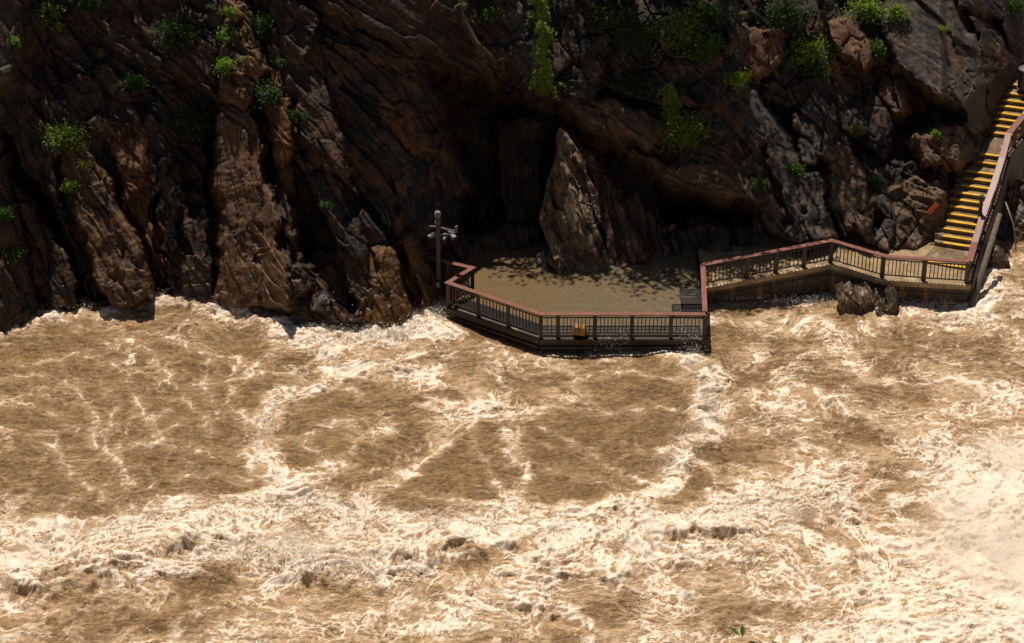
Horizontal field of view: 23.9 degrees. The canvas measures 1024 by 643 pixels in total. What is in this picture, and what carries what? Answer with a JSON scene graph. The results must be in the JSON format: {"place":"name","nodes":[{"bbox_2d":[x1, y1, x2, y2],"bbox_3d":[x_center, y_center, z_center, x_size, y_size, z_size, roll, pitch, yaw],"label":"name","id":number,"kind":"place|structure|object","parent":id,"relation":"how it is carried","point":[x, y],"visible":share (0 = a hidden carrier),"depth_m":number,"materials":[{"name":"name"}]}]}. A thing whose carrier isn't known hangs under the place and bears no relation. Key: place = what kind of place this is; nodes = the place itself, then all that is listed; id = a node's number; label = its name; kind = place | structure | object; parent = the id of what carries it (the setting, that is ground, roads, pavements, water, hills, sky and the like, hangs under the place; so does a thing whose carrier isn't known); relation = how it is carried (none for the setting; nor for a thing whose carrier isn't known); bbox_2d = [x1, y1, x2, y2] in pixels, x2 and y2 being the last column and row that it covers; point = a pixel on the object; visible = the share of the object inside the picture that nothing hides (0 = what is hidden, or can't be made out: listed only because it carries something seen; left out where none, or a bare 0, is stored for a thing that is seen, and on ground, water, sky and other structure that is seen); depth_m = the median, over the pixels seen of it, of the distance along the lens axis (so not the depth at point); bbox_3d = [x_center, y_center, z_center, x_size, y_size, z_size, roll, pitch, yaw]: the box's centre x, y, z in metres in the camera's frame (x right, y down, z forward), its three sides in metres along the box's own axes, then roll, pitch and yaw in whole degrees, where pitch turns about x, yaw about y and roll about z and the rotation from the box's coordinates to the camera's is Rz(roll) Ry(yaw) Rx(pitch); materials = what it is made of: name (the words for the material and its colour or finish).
{"place":"outdoors","nodes":[
{"label":"outdoors","id":0,"kind":"place"},
{"bbox_2d":[0,237,1023,642],"bbox_3d":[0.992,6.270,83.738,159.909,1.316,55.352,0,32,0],"label":"water","id":1,"kind":"structure","parent":0,"point":[140,409],"depth_m":85.16,"materials":[{"name":"brown liquid"}]},
{"bbox_2d":[292,313,303,324],"bbox_3d":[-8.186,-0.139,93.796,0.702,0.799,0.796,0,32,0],"label":"boulder","id":2,"kind":"object","parent":1,"relation":"in","point":[296,318],"visible":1,"depth_m":93.51,"materials":[{"name":"grey stone"}]},
{"bbox_2d":[0,284,1016,591],"bbox_3d":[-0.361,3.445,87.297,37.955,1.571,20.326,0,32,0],"label":"water spray","id":3,"kind":"object","parent":1,"relation":"on","point":[406,490],"visible":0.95,"depth_m":83.11,"materials":[{"name":"beige liquid"}]},
{"bbox_2d":[441,244,705,348],"bbox_3d":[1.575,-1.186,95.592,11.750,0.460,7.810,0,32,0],"label":"viewing platform","id":4,"kind":"structure","parent":1,"relation":"on","point":[527,336],"depth_m":92.53,"materials":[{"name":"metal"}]},
{"bbox_2d":[535,251,548,265],"bbox_3d":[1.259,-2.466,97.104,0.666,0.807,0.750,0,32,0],"label":"boulder","id":5,"kind":"object","parent":4,"relation":"on","point":[541,258],"visible":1,"depth_m":96.92,"materials":[{"name":"grey stone"}]},
{"bbox_2d":[554,251,570,274],"bbox_3d":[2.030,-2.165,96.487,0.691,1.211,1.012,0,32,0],"label":"boulder","id":6,"kind":"object","parent":4,"relation":"on","point":[563,266],"visible":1,"depth_m":96.33,"materials":[{"name":"stone"}]},
{"bbox_2d":[428,256,706,338],"bbox_3d":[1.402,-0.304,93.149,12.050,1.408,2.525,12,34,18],"label":"platform railing","id":7,"kind":"object","parent":4,"relation":"on","point":[453,280],"visible":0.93,"depth_m":92.27,"materials":[{"name":"brown metal"}]},
{"bbox_2d":[539,127,609,271],"bbox_3d":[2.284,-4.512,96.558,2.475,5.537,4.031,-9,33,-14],"label":"rock pinnacle","id":8,"kind":"object","parent":4,"relation":"on","point":[570,219],"visible":0.98,"depth_m":96.43,"materials":[{"name":"stone"}]},
{"bbox_2d":[573,323,587,335],"bbox_3d":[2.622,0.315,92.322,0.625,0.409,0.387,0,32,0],"label":"washed up crate","id":9,"kind":"object","parent":4,"relation":"on","point":[579,331],"visible":1,"depth_m":92.18,"materials":[{"name":"orange wood"}]},
{"bbox_2d":[672,304,701,316],"bbox_3d":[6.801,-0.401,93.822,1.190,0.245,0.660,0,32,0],"label":"bench","id":10,"kind":"object","parent":4,"relation":"on","point":[684,307],"visible":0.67,"depth_m":93.78,"materials":[{"name":"metal"}]},
{"bbox_2d":[679,289,701,311],"bbox_3d":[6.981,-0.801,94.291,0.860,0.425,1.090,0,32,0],"label":"bench","id":11,"kind":"object","parent":4,"relation":"on","point":[699,296],"visible":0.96,"depth_m":94.18,"materials":[{"name":"metal"}]},
{"bbox_2d":[835,279,858,313],"bbox_3d":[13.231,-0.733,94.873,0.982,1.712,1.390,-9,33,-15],"label":"boulder","id":12,"kind":"object","parent":1,"relation":"in","point":[847,296],"visible":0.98,"depth_m":94.69,"materials":[{"name":"stone"}]},
{"bbox_2d":[854,282,874,315],"bbox_3d":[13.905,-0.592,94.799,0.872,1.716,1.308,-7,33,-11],"label":"boulder","id":13,"kind":"object","parent":1,"relation":"in","point":[864,292],"visible":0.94,"depth_m":94.61,"materials":[{"name":"stone"}]},
{"bbox_2d":[874,288,885,316],"bbox_3d":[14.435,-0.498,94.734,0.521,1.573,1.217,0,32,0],"label":"boulder","id":14,"kind":"object","parent":1,"relation":"in","point":[879,302],"visible":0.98,"depth_m":94.53,"materials":[{"name":"stone"}]},
{"bbox_2d":[884,283,898,314],"bbox_3d":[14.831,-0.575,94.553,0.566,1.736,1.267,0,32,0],"label":"boulder","id":15,"kind":"object","parent":1,"relation":"in","point":[891,295],"visible":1,"depth_m":94.42,"materials":[{"name":"stone"}]},
{"bbox_2d":[967,213,1001,308],"bbox_3d":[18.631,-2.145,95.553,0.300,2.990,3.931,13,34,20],"label":"support beam","id":16,"kind":"object","parent":1,"relation":"in","point":[979,281],"visible":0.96,"depth_m":95.39,"materials":[{"name":"grey concrete"}]},
{"bbox_2d":[986,244,1010,269],"bbox_3d":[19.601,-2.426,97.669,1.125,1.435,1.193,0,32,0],"label":"boulder","id":17,"kind":"object","parent":1,"relation":"in","point":[998,258],"visible":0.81,"depth_m":97.36,"materials":[{"name":"stone"}]},
{"bbox_2d":[996,198,1013,241],"bbox_3d":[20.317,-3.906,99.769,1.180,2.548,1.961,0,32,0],"label":"boulder","id":18,"kind":"object","parent":1,"relation":"in","point":[1005,231],"visible":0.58,"depth_m":99.56,"materials":[{"name":"grey stone"}]},
{"bbox_2d":[1005,179,1023,243],"bbox_3d":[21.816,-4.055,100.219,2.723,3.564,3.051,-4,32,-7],"label":"boulder","id":19,"kind":"object","parent":1,"relation":"in","point":[1014,194],"visible":0.85,"depth_m":99.79,"materials":[{"name":"grey stone"}]},
{"bbox_2d":[0,0,1023,333],"bbox_3d":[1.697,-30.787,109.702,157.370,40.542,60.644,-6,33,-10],"label":"cliff","id":20,"kind":"structure","parent":0,"point":[420,114],"depth_m":95.47,"materials":[{"name":"brown stone"}]},
{"bbox_2d":[0,205,13,222],"bbox_3d":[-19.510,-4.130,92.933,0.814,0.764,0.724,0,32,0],"label":"shrub","id":21,"kind":"object","parent":20,"relation":"on","point":[5,213],"visible":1,"depth_m":92.82,"materials":[{"name":"green plant"}]},
{"bbox_2d":[0,247,27,264],"bbox_3d":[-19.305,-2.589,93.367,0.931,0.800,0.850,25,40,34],"label":"shrub","id":22,"kind":"object","parent":20,"relation":"on","point":[14,256],"visible":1,"depth_m":93.25,"materials":[{"name":"green plant"}]},
{"bbox_2d":[10,35,21,49],"bbox_3d":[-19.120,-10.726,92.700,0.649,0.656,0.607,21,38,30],"label":"shrub","id":23,"kind":"object","parent":20,"relation":"on","point":[15,41],"visible":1,"depth_m":92.65,"materials":[{"name":"green plant"}]},
{"bbox_2d":[33,0,65,25],"bbox_3d":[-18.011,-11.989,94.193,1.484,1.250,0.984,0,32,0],"label":"shrub","id":24,"kind":"object","parent":20,"relation":"on","point":[50,10],"visible":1,"depth_m":94.04,"materials":[{"name":"green plant"}]},
{"bbox_2d":[52,20,64,31],"bbox_3d":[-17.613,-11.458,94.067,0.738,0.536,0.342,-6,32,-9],"label":"grass tuft","id":25,"kind":"object","parent":20,"relation":"on","point":[58,25],"visible":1,"depth_m":94.02,"materials":[{"name":"green plant"}]},
{"bbox_2d":[36,118,90,159],"bbox_3d":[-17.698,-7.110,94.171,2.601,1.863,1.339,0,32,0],"label":"shrub","id":26,"kind":"object","parent":20,"relation":"on","point":[65,136],"visible":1,"depth_m":94.06,"materials":[{"name":"green plant"}]},
{"bbox_2d":[59,177,80,192],"bbox_3d":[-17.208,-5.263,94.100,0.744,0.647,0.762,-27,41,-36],"label":"shrub","id":27,"kind":"object","parent":20,"relation":"on","point":[68,186],"visible":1,"depth_m":94.07,"materials":[{"name":"green plant"}]},
{"bbox_2d":[78,159,91,170],"bbox_3d":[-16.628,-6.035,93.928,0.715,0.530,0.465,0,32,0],"label":"grass tuft","id":28,"kind":"object","parent":20,"relation":"on","point":[83,165],"visible":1,"depth_m":93.95,"materials":[{"name":"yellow plant"}]},
{"bbox_2d":[70,0,110,17],"bbox_3d":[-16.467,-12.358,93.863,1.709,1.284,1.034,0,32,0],"label":"shrub","id":29,"kind":"object","parent":20,"relation":"on","point":[86,4],"visible":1,"depth_m":93.80,"materials":[{"name":"green plant"}]},
{"bbox_2d":[94,48,108,56],"bbox_3d":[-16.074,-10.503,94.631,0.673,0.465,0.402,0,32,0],"label":"grass tuft","id":30,"kind":"object","parent":20,"relation":"on","point":[101,52],"visible":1,"depth_m":94.61,"materials":[{"name":"green plant"}]},
{"bbox_2d":[118,68,160,95],"bbox_3d":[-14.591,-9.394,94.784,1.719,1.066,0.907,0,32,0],"label":"shrub","id":31,"kind":"object","parent":20,"relation":"on","point":[137,81],"visible":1,"depth_m":94.75,"materials":[{"name":"green plant"}]},
{"bbox_2d":[150,14,212,60],"bbox_3d":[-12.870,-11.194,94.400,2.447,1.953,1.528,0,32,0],"label":"shrub","id":32,"kind":"object","parent":20,"relation":"on","point":[172,31],"visible":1,"depth_m":94.34,"materials":[{"name":"green plant"}]},
{"bbox_2d":[159,98,217,145],"bbox_3d":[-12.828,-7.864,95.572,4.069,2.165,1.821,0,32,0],"label":"shrub","id":33,"kind":"object","parent":20,"relation":"on","point":[195,123],"visible":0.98,"depth_m":95.50,"materials":[{"name":"green plant"}]},
{"bbox_2d":[211,53,237,76],"bbox_3d":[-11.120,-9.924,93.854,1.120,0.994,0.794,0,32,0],"label":"shrub","id":34,"kind":"object","parent":20,"relation":"on","point":[223,65],"visible":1,"depth_m":93.77,"materials":[{"name":"green plant"}]},
{"bbox_2d":[215,24,241,47],"bbox_3d":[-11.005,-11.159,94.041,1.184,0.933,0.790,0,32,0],"label":"shrub","id":35,"kind":"object","parent":20,"relation":"on","point":[228,36],"visible":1,"depth_m":93.99,"materials":[{"name":"green plant"}]},
{"bbox_2d":[221,3,241,18],"bbox_3d":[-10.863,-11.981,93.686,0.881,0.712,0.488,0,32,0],"label":"grass tuft","id":36,"kind":"object","parent":20,"relation":"on","point":[230,13],"visible":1,"depth_m":93.71,"materials":[{"name":"green plant"}]},
{"bbox_2d":[239,55,249,64],"bbox_3d":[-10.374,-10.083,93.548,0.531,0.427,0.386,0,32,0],"label":"grass tuft","id":37,"kind":"object","parent":20,"relation":"on","point":[245,60],"visible":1,"depth_m":93.55,"materials":[{"name":"green plant"}]},
{"bbox_2d":[248,10,275,45],"bbox_3d":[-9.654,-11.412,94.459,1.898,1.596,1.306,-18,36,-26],"label":"shrub","id":38,"kind":"object","parent":20,"relation":"on","point":[260,26],"visible":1,"depth_m":94.20,"materials":[{"name":"green plant"}]},
{"bbox_2d":[253,79,289,111],"bbox_3d":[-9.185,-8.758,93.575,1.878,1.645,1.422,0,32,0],"label":"shrub","id":39,"kind":"object","parent":20,"relation":"on","point":[271,94],"visible":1,"depth_m":93.46,"materials":[{"name":"green plant"}]},
{"bbox_2d":[276,57,287,67],"bbox_3d":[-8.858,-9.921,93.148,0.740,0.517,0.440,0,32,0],"label":"grass tuft","id":40,"kind":"object","parent":20,"relation":"on","point":[281,63],"visible":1,"depth_m":93.12,"materials":[{"name":"green plant"}]},
{"bbox_2d":[289,273,301,289],"bbox_3d":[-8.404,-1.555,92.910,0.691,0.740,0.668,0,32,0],"label":"boulder","id":41,"kind":"object","parent":20,"relation":"on","point":[294,279],"visible":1,"depth_m":92.79,"materials":[{"name":"grey stone"}]},
{"bbox_2d":[283,108,310,123],"bbox_3d":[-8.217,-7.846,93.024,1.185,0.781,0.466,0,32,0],"label":"grass tuft","id":42,"kind":"object","parent":20,"relation":"on","point":[293,116],"visible":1,"depth_m":93.01,"materials":[{"name":"green plant"}]},
{"bbox_2d":[310,291,329,310],"bbox_3d":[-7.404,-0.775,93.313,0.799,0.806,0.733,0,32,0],"label":"boulder","id":43,"kind":"object","parent":20,"relation":"on","point":[320,301],"visible":1,"depth_m":93.16,"materials":[{"name":"grey stone"}]},
{"bbox_2d":[318,199,334,212],"bbox_3d":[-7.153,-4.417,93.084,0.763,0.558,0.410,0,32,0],"label":"grass tuft","id":44,"kind":"object","parent":20,"relation":"on","point":[326,207],"visible":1,"depth_m":93.08,"materials":[{"name":"green plant"}]},
{"bbox_2d":[427,210,457,290],"bbox_3d":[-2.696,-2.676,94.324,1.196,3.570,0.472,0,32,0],"label":"camera post","id":45,"kind":"object","parent":20,"relation":"on","point":[452,234],"visible":1,"depth_m":93.90,"materials":[{"name":"grey metal"}]},
{"bbox_2d":[459,1,467,10],"bbox_3d":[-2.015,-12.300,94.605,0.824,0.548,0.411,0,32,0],"label":"grass tuft","id":46,"kind":"object","parent":20,"relation":"on","point":[463,6],"visible":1,"depth_m":94.56,"materials":[{"name":"green plant"}]},
{"bbox_2d":[454,3,505,61],"bbox_3d":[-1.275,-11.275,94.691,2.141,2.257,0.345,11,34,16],"label":"tree root","id":47,"kind":"object","parent":20,"relation":"attached to","point":[465,24],"visible":1,"depth_m":94.70,"materials":[{"name":"wood"}]},
{"bbox_2d":[470,3,505,30],"bbox_3d":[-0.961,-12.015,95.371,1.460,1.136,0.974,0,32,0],"label":"shrub","id":48,"kind":"object","parent":20,"relation":"on","point":[489,15],"visible":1,"depth_m":95.29,"materials":[{"name":"green plant"}]},
{"bbox_2d":[522,0,551,26],"bbox_3d":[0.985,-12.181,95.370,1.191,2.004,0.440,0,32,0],"label":"hanging fern","id":49,"kind":"object","parent":20,"relation":"attached to","point":[541,6],"visible":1,"depth_m":95.34,"materials":[{"name":"green plant"}]},
{"bbox_2d":[533,20,557,60],"bbox_3d":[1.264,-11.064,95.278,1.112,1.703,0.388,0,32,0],"label":"hanging fern","id":50,"kind":"object","parent":20,"relation":"hanging from","point":[546,36],"visible":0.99,"depth_m":95.11,"materials":[{"name":"green plant"}]},
{"bbox_2d":[527,43,567,98],"bbox_3d":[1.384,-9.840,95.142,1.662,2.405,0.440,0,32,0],"label":"hanging fern","id":51,"kind":"object","parent":20,"relation":"hanging from","point":[546,67],"visible":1,"depth_m":95.23,"materials":[{"name":"green plant"}]},
{"bbox_2d":[568,0,640,43],"bbox_3d":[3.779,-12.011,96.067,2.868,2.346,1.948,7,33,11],"label":"shrub","id":52,"kind":"object","parent":20,"relation":"on","point":[610,22],"visible":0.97,"depth_m":95.95,"materials":[{"name":"green plant"}]},
{"bbox_2d":[609,66,650,97],"bbox_3d":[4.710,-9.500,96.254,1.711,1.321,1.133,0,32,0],"label":"shrub","id":53,"kind":"object","parent":20,"relation":"on","point":[635,83],"visible":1,"depth_m":96.17,"materials":[{"name":"green plant"}]},
{"bbox_2d":[611,11,675,73],"bbox_3d":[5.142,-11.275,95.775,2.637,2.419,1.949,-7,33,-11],"label":"shrub","id":54,"kind":"object","parent":20,"relation":"on","point":[640,36],"visible":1,"depth_m":95.69,"materials":[{"name":"green plant"}]},
{"bbox_2d":[648,121,665,135],"bbox_3d":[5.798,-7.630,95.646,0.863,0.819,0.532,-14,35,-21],"label":"grass tuft","id":55,"kind":"object","parent":20,"relation":"on","point":[656,126],"visible":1,"depth_m":95.63,"materials":[{"name":"green plant"}]},
{"bbox_2d":[668,224,675,230],"bbox_3d":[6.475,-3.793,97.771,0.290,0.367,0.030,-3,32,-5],"label":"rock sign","id":56,"kind":"object","parent":20,"relation":"attached to","point":[672,226],"visible":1,"depth_m":97.74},
{"bbox_2d":[657,81,688,130],"bbox_3d":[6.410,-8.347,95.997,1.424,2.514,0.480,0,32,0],"label":"hanging fern","id":57,"kind":"object","parent":20,"relation":"hanging from","point":[669,97],"visible":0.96,"depth_m":95.75,"materials":[{"name":"green plant"}]},
{"bbox_2d":[651,1,726,59],"bbox_3d":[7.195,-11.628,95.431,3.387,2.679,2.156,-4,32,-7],"label":"shrub","id":58,"kind":"object","parent":20,"relation":"on","point":[683,32],"visible":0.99,"depth_m":95.40,"materials":[{"name":"green plant"}]},
{"bbox_2d":[654,101,734,155],"bbox_3d":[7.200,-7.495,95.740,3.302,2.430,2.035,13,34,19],"label":"shrub","id":59,"kind":"object","parent":20,"relation":"on","point":[685,129],"visible":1,"depth_m":95.77,"materials":[{"name":"green plant"}]},
{"bbox_2d":[681,29,729,68],"bbox_3d":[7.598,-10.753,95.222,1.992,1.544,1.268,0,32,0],"label":"shrub","id":60,"kind":"object","parent":20,"relation":"on","point":[707,45],"visible":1,"depth_m":95.18,"materials":[{"name":"green plant"}]},
{"bbox_2d":[657,0,756,37],"bbox_3d":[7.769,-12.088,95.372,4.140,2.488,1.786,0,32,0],"label":"shrub","id":61,"kind":"object","parent":20,"relation":"on","point":[711,17],"visible":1,"depth_m":95.25,"materials":[{"name":"green plant"}]},
{"bbox_2d":[700,126,714,135],"bbox_3d":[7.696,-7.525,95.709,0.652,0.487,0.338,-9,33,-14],"label":"grass tuft","id":62,"kind":"object","parent":20,"relation":"on","point":[706,130],"visible":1,"depth_m":95.68,"materials":[{"name":"green plant"}]},
{"bbox_2d":[723,44,737,55],"bbox_3d":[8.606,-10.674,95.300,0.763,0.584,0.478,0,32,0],"label":"grass tuft","id":63,"kind":"object","parent":20,"relation":"on","point":[728,51],"visible":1,"depth_m":95.26,"materials":[{"name":"green plant"}]},
{"bbox_2d":[722,67,753,90],"bbox_3d":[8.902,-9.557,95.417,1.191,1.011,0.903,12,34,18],"label":"shrub","id":64,"kind":"object","parent":20,"relation":"on","point":[741,78],"visible":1,"depth_m":95.35,"materials":[{"name":"green plant"}]},
{"bbox_2d":[737,10,746,20],"bbox_3d":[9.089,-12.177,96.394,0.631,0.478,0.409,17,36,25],"label":"grass tuft","id":65,"kind":"object","parent":20,"relation":"on","point":[739,15],"visible":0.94,"depth_m":96.34,"materials":[{"name":"green plant"}]},
{"bbox_2d":[750,176,768,192],"bbox_3d":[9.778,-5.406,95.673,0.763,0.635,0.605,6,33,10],"label":"shrub","id":66,"kind":"object","parent":20,"relation":"on","point":[758,184],"visible":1,"depth_m":95.62,"materials":[{"name":"green plant"}]},
{"bbox_2d":[778,63,791,73],"bbox_3d":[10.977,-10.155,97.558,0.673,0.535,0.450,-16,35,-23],"label":"grass tuft","id":67,"kind":"object","parent":20,"relation":"on","point":[783,69],"visible":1,"depth_m":97.53,"materials":[{"name":"green plant"}]},
{"bbox_2d":[750,0,831,42],"bbox_3d":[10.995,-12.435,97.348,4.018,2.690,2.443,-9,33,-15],"label":"shrub","id":68,"kind":"object","parent":20,"relation":"on","point":[786,11],"visible":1,"depth_m":97.32,"materials":[{"name":"green plant"}]},
{"bbox_2d":[786,159,808,179],"bbox_3d":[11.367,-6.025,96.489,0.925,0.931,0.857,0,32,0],"label":"shrub","id":69,"kind":"object","parent":20,"relation":"on","point":[798,167],"visible":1,"depth_m":96.42,"materials":[{"name":"green plant"}]},
{"bbox_2d":[785,30,847,75],"bbox_3d":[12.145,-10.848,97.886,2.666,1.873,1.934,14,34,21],"label":"shrub","id":70,"kind":"object","parent":20,"relation":"on","point":[811,52],"visible":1,"depth_m":97.85,"materials":[{"name":"green plant"}]},
{"bbox_2d":[802,59,830,77],"bbox_3d":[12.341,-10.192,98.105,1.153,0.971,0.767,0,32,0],"label":"shrub","id":71,"kind":"object","parent":20,"relation":"on","point":[812,68],"visible":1,"depth_m":97.97,"materials":[{"name":"green plant"}]},
{"bbox_2d":[698,234,970,304],"bbox_3d":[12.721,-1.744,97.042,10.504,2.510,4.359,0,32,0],"label":"walkway","id":72,"kind":"structure","parent":20,"relation":"on","point":[820,277],"depth_m":95.67,"materials":[{"name":"stone"}]},
{"bbox_2d":[700,266,707,311],"bbox_3d":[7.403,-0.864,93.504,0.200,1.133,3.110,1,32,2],"label":"link railing","id":73,"kind":"object","parent":72,"relation":"attached to","point":[703,291],"visible":0.96,"depth_m":93.23,"materials":[{"name":"metal"}]},
{"bbox_2d":[699,239,970,288],"bbox_3d":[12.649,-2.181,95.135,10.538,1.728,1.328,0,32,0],"label":"walkway railing","id":74,"kind":"object","parent":72,"relation":"on","point":[830,259],"visible":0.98,"depth_m":94.90,"materials":[{"name":"brown metal"}]},
{"bbox_2d":[842,123,867,138],"bbox_3d":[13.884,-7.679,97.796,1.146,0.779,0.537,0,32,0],"label":"grass tuft","id":75,"kind":"object","parent":20,"relation":"on","point":[855,128],"visible":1,"depth_m":97.79,"materials":[{"name":"green plant"}]},
{"bbox_2d":[835,0,892,34],"bbox_3d":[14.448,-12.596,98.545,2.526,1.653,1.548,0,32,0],"label":"shrub","id":76,"kind":"object","parent":20,"relation":"on","point":[871,8],"visible":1,"depth_m":98.56,"materials":[{"name":"green plant"}]},
{"bbox_2d":[856,37,890,64],"bbox_3d":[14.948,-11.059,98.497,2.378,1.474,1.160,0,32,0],"label":"shrub","id":77,"kind":"object","parent":20,"relation":"on","point":[876,51],"visible":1,"depth_m":98.35,"materials":[{"name":"green plant"}]},
{"bbox_2d":[866,172,887,188],"bbox_3d":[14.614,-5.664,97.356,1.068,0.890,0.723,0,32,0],"label":"shrub","id":78,"kind":"object","parent":20,"relation":"on","point":[874,180],"visible":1,"depth_m":97.28,"materials":[{"name":"green plant"}]},
{"bbox_2d":[879,43,891,59],"bbox_3d":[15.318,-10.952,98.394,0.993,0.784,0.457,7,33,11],"label":"grass tuft","id":79,"kind":"object","parent":20,"relation":"on","point":[888,52],"visible":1,"depth_m":98.40,"materials":[{"name":"green plant"}]},
{"bbox_2d":[882,0,911,26],"bbox_3d":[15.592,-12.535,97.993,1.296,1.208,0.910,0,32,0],"label":"shrub","id":80,"kind":"object","parent":20,"relation":"on","point":[898,11],"visible":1,"depth_m":97.99,"materials":[{"name":"green plant"}]},
{"bbox_2d":[926,202,938,214],"bbox_3d":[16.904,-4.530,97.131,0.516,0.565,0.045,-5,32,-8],"label":"rock sign","id":81,"kind":"object","parent":20,"relation":"attached to","point":[932,208],"visible":1,"depth_m":97.11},
{"bbox_2d":[930,128,943,141],"bbox_3d":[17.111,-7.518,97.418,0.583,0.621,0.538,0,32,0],"label":"shrub","id":82,"kind":"object","parent":20,"relation":"on","point":[936,133],"visible":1,"depth_m":97.33,"materials":[{"name":"green plant"}]},
{"bbox_2d":[937,25,948,34],"bbox_3d":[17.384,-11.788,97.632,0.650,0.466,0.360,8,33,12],"label":"grass tuft","id":83,"kind":"object","parent":20,"relation":"on","point":[942,30],"visible":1,"depth_m":97.60,"materials":[{"name":"green plant"}]},
{"bbox_2d":[924,71,1023,300],"bbox_3d":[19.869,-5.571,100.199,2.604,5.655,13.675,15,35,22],"label":"staircase","id":84,"kind":"structure","parent":20,"relation":"on","point":[954,234],"depth_m":98.52,"materials":[{"name":"yellow concrete"}]},
{"bbox_2d":[973,195,983,224],"bbox_3d":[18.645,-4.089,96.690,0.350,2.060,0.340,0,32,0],"label":"speaker post","id":85,"kind":"object","parent":84,"relation":"on","point":[980,207],"visible":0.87,"depth_m":96.42,"materials":[{"name":"black plastic"}]},
{"bbox_2d":[964,111,1023,276],"bbox_3d":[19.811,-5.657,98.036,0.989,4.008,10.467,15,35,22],"label":"staircase railing","id":86,"kind":"object","parent":84,"relation":"on","point":[988,203],"visible":0.96,"depth_m":97.63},
{"bbox_2d":[1003,199,1016,252],"bbox_3d":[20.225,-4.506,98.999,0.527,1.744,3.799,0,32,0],"label":"hose","id":87,"kind":"object","parent":84,"relation":"hanging from","point":[1012,224],"visible":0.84,"depth_m":97.75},
{"bbox_2d":[1016,65,1023,91],"bbox_3d":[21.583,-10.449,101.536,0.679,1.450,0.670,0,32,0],"label":"litter bin","id":88,"kind":"object","parent":84,"relation":"on","point":[1020,86],"visible":1,"depth_m":101.51,"materials":[{"name":"grey metal"}]},
{"bbox_2d":[1007,0,1023,16],"bbox_3d":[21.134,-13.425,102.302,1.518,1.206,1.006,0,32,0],"label":"shrub","id":89,"kind":"object","parent":20,"relation":"on","point":[1016,4],"visible":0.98,"depth_m":102.22,"materials":[{"name":"green plant"}]},
{"bbox_3d":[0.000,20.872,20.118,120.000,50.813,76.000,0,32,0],"label":"near bank","id":90,"kind":"structure","parent":0,"visible":0},
{"bbox_2d":[729,624,777,642],"bbox_3d":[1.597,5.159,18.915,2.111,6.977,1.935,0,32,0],"label":"sapling","id":91,"kind":"object","parent":90,"relation":"on","point":[742,630],"visible":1,"depth_m":17.31,"materials":[{"name":"green plant"}]}
]}

